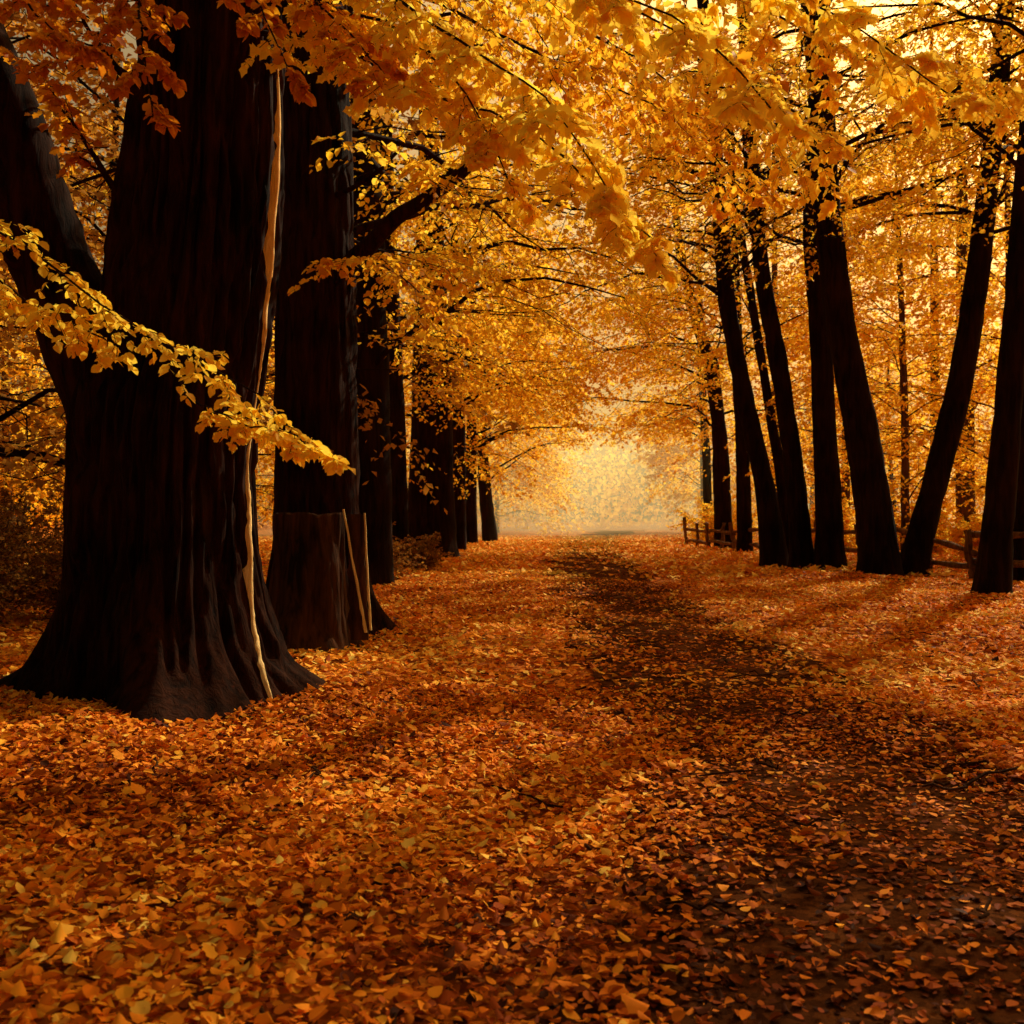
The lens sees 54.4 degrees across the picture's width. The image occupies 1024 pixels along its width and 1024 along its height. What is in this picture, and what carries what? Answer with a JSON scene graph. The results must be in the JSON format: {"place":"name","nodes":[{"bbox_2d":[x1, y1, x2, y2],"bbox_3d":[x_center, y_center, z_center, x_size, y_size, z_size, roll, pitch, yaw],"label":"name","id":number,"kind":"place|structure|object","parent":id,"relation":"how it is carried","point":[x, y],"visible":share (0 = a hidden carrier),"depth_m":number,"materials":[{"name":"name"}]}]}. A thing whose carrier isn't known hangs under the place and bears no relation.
{"place":"outdoors","nodes":[
{"label":"outdoors","id":0,"kind":"place"},
{"bbox_2d":[0,522,1023,1023],"bbox_3d":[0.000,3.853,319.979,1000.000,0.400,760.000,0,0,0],"label":"ground","id":1,"kind":"structure","parent":0,"point":[334,1008],"depth_m":4.97,"materials":[{"name":"orange plant"}]},
{"bbox_2d":[0,482,62,623],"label":"bush","id":2,"kind":"object","parent":1,"relation":"on","point":[9,563],"visible":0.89,"depth_m":11.79,"materials":[{"name":"orange plant"}]},
{"bbox_2d":[0,339,63,542],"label":"tree","id":3,"kind":"object","parent":1,"relation":"on","point":[21,499],"visible":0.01,"depth_m":59.79,"materials":[{"name":"orange plant"}]},
{"bbox_2d":[0,477,63,600],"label":"bush","id":4,"kind":"object","parent":1,"relation":"on","point":[55,525],"visible":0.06,"depth_m":16.07,"materials":[{"name":"orange plant"}]},
{"bbox_2d":[0,483,63,612],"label":"bush","id":5,"kind":"object","parent":1,"relation":"on","point":[37,555],"visible":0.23,"depth_m":13.20,"materials":[{"name":"orange plant"}]},
{"bbox_2d":[0,259,64,525],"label":"tree","id":6,"kind":"object","parent":1,"relation":"on","point":[4,370],"visible":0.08,"depth_m":37.21,"materials":[{"name":"orange plant"}]},
{"bbox_2d":[0,271,64,524],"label":"tree","id":7,"kind":"object","parent":1,"relation":"on","point":[22,355],"visible":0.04,"depth_m":48.92,"materials":[{"name":"orange plant"}]},
{"bbox_2d":[3,519,62,620],"bbox_3d":[-5.686,0.808,13.634,2.945,1.566,2.601,0,0,0],"label":"bush","id":8,"kind":"object","parent":1,"relation":"on","point":[52,593],"visible":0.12,"depth_m":13.05,"materials":[{"name":"orange plant"}]},
{"bbox_2d":[0,13,101,467],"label":"tree","id":9,"kind":"object","parent":1,"relation":"on","point":[32,335],"visible":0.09,"depth_m":27.45,"materials":[{"name":"orange plant"}]},
{"bbox_2d":[0,235,103,519],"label":"tree","id":10,"kind":"object","parent":1,"relation":"on","point":[10,455],"visible":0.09,"depth_m":18.79,"materials":[{"name":"orange plant"}]},
{"bbox_2d":[0,0,274,526],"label":"tree","id":11,"kind":"object","parent":1,"relation":"on","point":[22,383],"visible":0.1,"depth_m":23.50,"materials":[{"name":"orange plant"}]},
{"bbox_2d":[0,113,274,506],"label":"tree","id":12,"kind":"object","parent":1,"relation":"on","point":[266,461],"visible":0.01,"depth_m":30.86,"materials":[{"name":"orange plant"}]},
{"bbox_2d":[0,0,355,504],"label":"tree","id":13,"kind":"object","parent":1,"relation":"on","point":[32,400],"visible":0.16,"depth_m":13.69,"materials":[{"name":"orange plant"}]},
{"bbox_2d":[256,336,273,508],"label":"tree","id":14,"kind":"object","parent":1,"relation":"on","point":[262,479],"visible":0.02,"depth_m":66.44,"materials":[{"name":"orange plant"}]},
{"bbox_2d":[257,412,272,520],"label":"tree","id":15,"kind":"object","parent":1,"relation":"on","point":[258,513],"visible":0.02,"depth_m":89.34,"materials":[{"name":"orange plant"}]},
{"bbox_2d":[0,0,529,523],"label":"tree","id":16,"kind":"object","parent":1,"relation":"on","point":[360,402],"visible":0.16,"depth_m":16.64,"materials":[{"name":"orange plant"}]},
{"bbox_2d":[257,322,274,525],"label":"tree","id":17,"kind":"object","parent":1,"relation":"on","point":[269,517],"visible":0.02,"depth_m":49.98,"materials":[{"name":"orange plant"}]},
{"bbox_2d":[268,509,371,659],"bbox_3d":[-2.137,0.800,10.625,1.580,1.654,1.314,0,-1,-27],"label":"tree stump","id":18,"kind":"object","parent":1,"relation":"on","point":[307,591],"visible":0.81,"depth_m":10.28,"materials":[{"name":"brown wood"}]},
{"bbox_2d":[255,317,411,481],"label":"tree","id":19,"kind":"object","parent":1,"relation":"on","point":[270,387],"visible":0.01,"depth_m":44.45,"materials":[{"name":"orange plant"}]},
{"bbox_2d":[256,381,410,502],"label":"tree","id":20,"kind":"object","parent":1,"relation":"on","point":[272,480],"visible":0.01,"depth_m":59.33,"materials":[{"name":"orange plant"}]},
{"bbox_2d":[0,0,711,589],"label":"tree","id":21,"kind":"object","parent":1,"relation":"on","point":[374,498],"visible":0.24,"depth_m":19.57,"materials":[{"name":"orange plant"}]},
{"bbox_2d":[50,0,723,640],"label":"tree","id":22,"kind":"object","parent":1,"relation":"on","point":[324,254],"visible":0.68,"depth_m":11.81,"materials":[{"name":"orange plant"}]},
{"bbox_2d":[400,320,412,483],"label":"tree","id":23,"kind":"object","parent":1,"relation":"on","point":[409,396],"visible":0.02,"depth_m":77.89,"materials":[{"name":"orange plant"}]},
{"bbox_2d":[404,380,409,473],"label":"tree","id":24,"kind":"object","parent":1,"relation":"on","point":[406,424],"visible":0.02,"depth_m":104.72,"materials":[{"name":"orange plant"}]},
{"bbox_2d":[392,522,426,578],"bbox_3d":[-3.222,0.977,23.902,2.076,1.731,2.300,0,-1,-31],"label":"bush","id":25,"kind":"object","parent":1,"relation":"on","point":[397,567],"visible":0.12,"depth_m":23.71,"materials":[{"name":"orange plant"}]},
{"bbox_2d":[392,531,453,570],"bbox_3d":[-2.503,1.136,27.285,1.937,1.226,1.949,0,0,0],"label":"bush","id":26,"kind":"object","parent":1,"relation":"on","point":[428,552],"visible":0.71,"depth_m":27.12,"materials":[{"name":"orange plant"}]},
{"bbox_2d":[260,9,602,569],"bbox_3d":[-2.507,-6.067,28.884,11.485,15.602,11.724,0,-1,36],"label":"tree","id":27,"kind":"object","parent":1,"relation":"on","point":[400,529],"visible":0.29,"depth_m":28.54,"materials":[{"name":"orange plant"}]},
{"bbox_2d":[259,59,621,557],"bbox_3d":[-3.328,-7.481,37.165,14.226,18.652,15.404,0,0,0],"label":"tree","id":28,"kind":"object","parent":1,"relation":"on","point":[425,516],"visible":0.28,"depth_m":36.28,"materials":[{"name":"orange plant"}]},
{"bbox_2d":[270,253,631,545],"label":"tree","id":29,"kind":"object","parent":1,"relation":"on","point":[471,518],"visible":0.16,"depth_m":53.70,"materials":[{"name":"orange plant"}]},
{"bbox_2d":[407,357,590,515],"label":"tree","id":30,"kind":"object","parent":1,"relation":"on","point":[561,471],"visible":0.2,"depth_m":83.06,"materials":[{"name":"orange plant"}]},
{"bbox_2d":[11,409,987,529],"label":"distant wood","id":31,"kind":"object","parent":1,"relation":"on","point":[608,492],"visible":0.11,"depth_m":165.29,"materials":[{"name":"yellow plant"}]},
{"bbox_2d":[397,211,617,549],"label":"tree","id":32,"kind":"object","parent":1,"relation":"on","point":[459,436],"visible":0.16,"depth_m":43.62,"materials":[{"name":"orange plant"}]},
{"bbox_2d":[0,533,1023,1023],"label":"fallen leaves","id":33,"kind":"object","parent":1,"relation":"on","point":[86,937],"depth_m":4.71,"materials":[{"name":"orange plant"}]},
{"bbox_2d":[0,0,1023,737],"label":"tree","id":34,"kind":"object","parent":1,"relation":"on","point":[154,338],"visible":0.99,"depth_m":7.22,"materials":[{"name":"orange plant"}]},
{"bbox_2d":[404,306,628,541],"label":"tree","id":35,"kind":"object","parent":1,"relation":"on","point":[488,526],"visible":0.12,"depth_m":60.79,"materials":[{"name":"orange plant"}]},
{"bbox_2d":[466,412,592,534],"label":"tree","id":36,"kind":"object","parent":1,"relation":"on","point":[497,512],"visible":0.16,"depth_m":103.70,"materials":[{"name":"orange plant"}]},
{"bbox_2d":[495,169,843,549],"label":"tree","id":37,"kind":"object","parent":1,"relation":"on","point":[722,504],"visible":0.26,"depth_m":45.62,"materials":[{"name":"orange plant"}]},
{"bbox_2d":[629,391,753,517],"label":"tree","id":38,"kind":"object","parent":1,"relation":"on","point":[651,457],"visible":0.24,"depth_m":102.31,"materials":[{"name":"orange plant"}]},
{"bbox_2d":[621,339,770,532],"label":"tree","id":39,"kind":"object","parent":1,"relation":"on","point":[657,486],"visible":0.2,"depth_m":84.20,"materials":[{"name":"orange plant"}]},
{"bbox_2d":[398,0,1008,569],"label":"tree","id":40,"kind":"object","parent":1,"relation":"on","point":[772,540],"visible":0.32,"depth_m":28.74,"materials":[{"name":"orange plant"}]},
{"bbox_2d":[666,490,756,544],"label":"bush","id":41,"kind":"object","parent":1,"relation":"on","point":[709,519],"visible":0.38,"depth_m":53.90,"materials":[{"name":"orange plant"}]},
{"bbox_2d":[586,252,841,535],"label":"tree","id":42,"kind":"object","parent":1,"relation":"on","point":[707,489],"visible":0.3,"depth_m":61.81,"materials":[{"name":"orange plant"}]},
{"bbox_2d":[517,1,923,569],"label":"tree","id":43,"kind":"object","parent":1,"relation":"on","point":[801,551],"visible":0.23,"depth_m":27.27,"materials":[{"name":"orange plant"}]},
{"bbox_2d":[694,482,756,537],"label":"bush","id":44,"kind":"object","parent":1,"relation":"on","point":[701,505],"visible":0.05,"depth_m":63.76,"materials":[{"name":"orange plant"}]},
{"bbox_2d":[548,131,914,552],"bbox_3d":[9.123,-7.401,39.490,15.341,18.332,12.173,0,0,0],"label":"tree","id":45,"kind":"object","parent":1,"relation":"on","point":[743,508],"visible":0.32,"depth_m":39.81,"materials":[{"name":"orange plant"}]},
{"bbox_2d":[554,128,930,554],"bbox_3d":[7.033,-6.031,33.153,11.271,15.606,11.821,0,0,0],"label":"tree","id":46,"kind":"object","parent":1,"relation":"on","point":[761,365],"visible":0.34,"depth_m":32.91,"materials":[{"name":"orange plant"}]},
{"bbox_2d":[730,402,809,512],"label":"tree","id":47,"kind":"object","parent":1,"relation":"on","point":[750,468],"visible":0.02,"depth_m":97.12,"materials":[{"name":"orange plant"}]},
{"bbox_2d":[755,389,809,503],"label":"tree","id":48,"kind":"object","parent":1,"relation":"on","point":[806,436],"depth_m":111.22,"materials":[{"name":"orange plant"}]},
{"bbox_2d":[752,509,813,546],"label":"bush","id":49,"kind":"object","parent":1,"relation":"on","point":[755,519],"visible":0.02,"depth_m":45.52,"materials":[{"name":"orange plant"}]},
{"bbox_2d":[640,0,945,490],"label":"tree","id":50,"kind":"object","parent":1,"relation":"on","point":[774,268],"visible":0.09,"depth_m":58.96,"materials":[{"name":"orange plant"}]},
{"bbox_2d":[590,0,1023,579],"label":"tree","id":51,"kind":"object","parent":1,"relation":"on","point":[878,550],"visible":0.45,"depth_m":23.23,"materials":[{"name":"orange plant"}]},
{"bbox_2d":[730,318,883,524],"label":"tree","id":52,"kind":"object","parent":1,"relation":"on","point":[812,501],"visible":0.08,"depth_m":75.66,"materials":[{"name":"orange plant"}]},
{"bbox_2d":[628,1,1009,570],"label":"tree","id":53,"kind":"object","parent":1,"relation":"on","point":[829,548],"visible":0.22,"depth_m":26.77,"materials":[{"name":"orange plant"}]},
{"bbox_2d":[675,127,999,536],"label":"tree","id":54,"kind":"object","parent":1,"relation":"on","point":[844,476],"visible":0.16,"depth_m":45.82,"materials":[{"name":"orange plant"}]},
{"bbox_2d":[682,511,1023,578],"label":"fence","id":55,"kind":"object","parent":1,"relation":"on","point":[969,551],"visible":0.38,"depth_m":23.91,"materials":[{"name":"brown wood"}]},
{"bbox_2d":[810,492,900,547],"bbox_3d":[12.917,0.375,40.100,3.691,2.856,4.083,0,-1,-23],"label":"bush","id":56,"kind":"object","parent":1,"relation":"on","point":[848,539],"visible":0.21,"depth_m":39.38,"materials":[{"name":"orange plant"}]},
{"bbox_2d":[694,0,1023,598],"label":"tree","id":57,"kind":"object","parent":1,"relation":"on","point":[993,572],"visible":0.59,"depth_m":17.91,"materials":[{"name":"orange plant"}]},
{"bbox_2d":[715,0,1023,190],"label":"tree","id":58,"kind":"object","parent":1,"relation":"on","point":[922,12],"visible":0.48,"depth_m":13.44,"materials":[{"name":"plant"}]},
{"bbox_2d":[745,140,1004,550],"bbox_3d":[13.418,-5.837,32.749,10.891,14.999,13.817,0,0,0],"label":"tree","id":59,"kind":"object","parent":1,"relation":"on","point":[905,474],"visible":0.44,"depth_m":33.84,"materials":[{"name":"dark smooth bark"},{"name":"foliage"}]},
{"bbox_2d":[806,335,955,521],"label":"tree","id":60,"kind":"object","parent":1,"relation":"on","point":[892,475],"visible":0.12,"depth_m":63.39,"materials":[{"name":"orange plant"}]},
{"bbox_2d":[839,346,925,496],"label":"tree","id":61,"kind":"object","parent":1,"relation":"on","point":[890,373],"visible":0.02,"depth_m":82.92,"materials":[{"name":"orange plant"}]},
{"bbox_2d":[752,0,1018,537],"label":"tree","id":62,"kind":"object","parent":1,"relation":"on","point":[932,311],"visible":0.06,"depth_m":53.90,"materials":[{"name":"orange plant"}]},
{"bbox_2d":[764,0,1023,576],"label":"tree","id":63,"kind":"object","parent":1,"relation":"on","point":[916,550],"visible":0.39,"depth_m":23.80,"materials":[{"name":"orange plant"}]},
{"bbox_2d":[850,337,953,512],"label":"tree","id":64,"kind":"object","parent":1,"relation":"on","point":[894,375],"visible":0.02,"depth_m":99.41,"materials":[{"name":"orange plant"}]},
{"bbox_2d":[794,43,1022,550],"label":"tree","id":65,"kind":"object","parent":1,"relation":"on","point":[962,508],"visible":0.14,"depth_m":38.70,"materials":[{"name":"dark smooth bark"},{"name":"foliage"}]},
{"bbox_2d":[797,45,1020,525],"bbox_3d":[16.045,-6.830,31.672,13.418,17.032,12.695,0,-1,25],"label":"tree","id":66,"kind":"object","parent":1,"relation":"on","point":[937,335],"visible":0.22,"depth_m":31.71,"materials":[{"name":"dark smooth bark"},{"name":"foliage"}]},
{"bbox_2d":[831,0,1023,584],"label":"tree","id":67,"kind":"object","parent":1,"relation":"on","point":[1018,554],"visible":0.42,"depth_m":21.27,"materials":[{"name":"orange plant"}]},
{"bbox_2d":[894,495,974,554],"bbox_3d":[14.280,0.691,34.975,3.563,2.503,4.146,0,0,0],"label":"bush","id":68,"kind":"object","parent":1,"relation":"on","point":[935,549],"visible":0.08,"depth_m":34.43,"materials":[{"name":"orange plant"}]},
{"bbox_2d":[934,511,982,560],"bbox_3d":[14.394,0.907,29.912,3.867,2.002,3.066,0,-1,44],"label":"bush","id":69,"kind":"object","parent":1,"relation":"on","point":[957,536],"visible":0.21,"depth_m":29.98,"materials":[{"name":"orange plant"}]},
{"bbox_2d":[942,329,999,518],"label":"tree","id":70,"kind":"object","parent":1,"relation":"on","point":[985,415],"visible":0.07,"depth_m":61.87,"materials":[{"name":"orange plant"}]},
{"bbox_2d":[944,333,1000,497],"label":"tree","id":71,"kind":"object","parent":1,"relation":"on","point":[981,463],"visible":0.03,"depth_m":57.77,"materials":[{"name":"orange plant"}]},
{"bbox_2d":[955,340,999,500],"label":"tree","id":72,"kind":"object","parent":1,"relation":"on","point":[986,411],"visible":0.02,"depth_m":74.28,"materials":[{"name":"orange plant"}]},
{"bbox_2d":[0,0,1023,521],"label":"sky","id":73,"kind":"structure","parent":0,"point":[690,3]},
{"bbox_2d":[526,530,1023,1023],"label":"path","id":74,"kind":"structure","parent":0,"point":[805,909],"depth_m":4.00,"materials":[{"name":"brown soil"}]}
]}

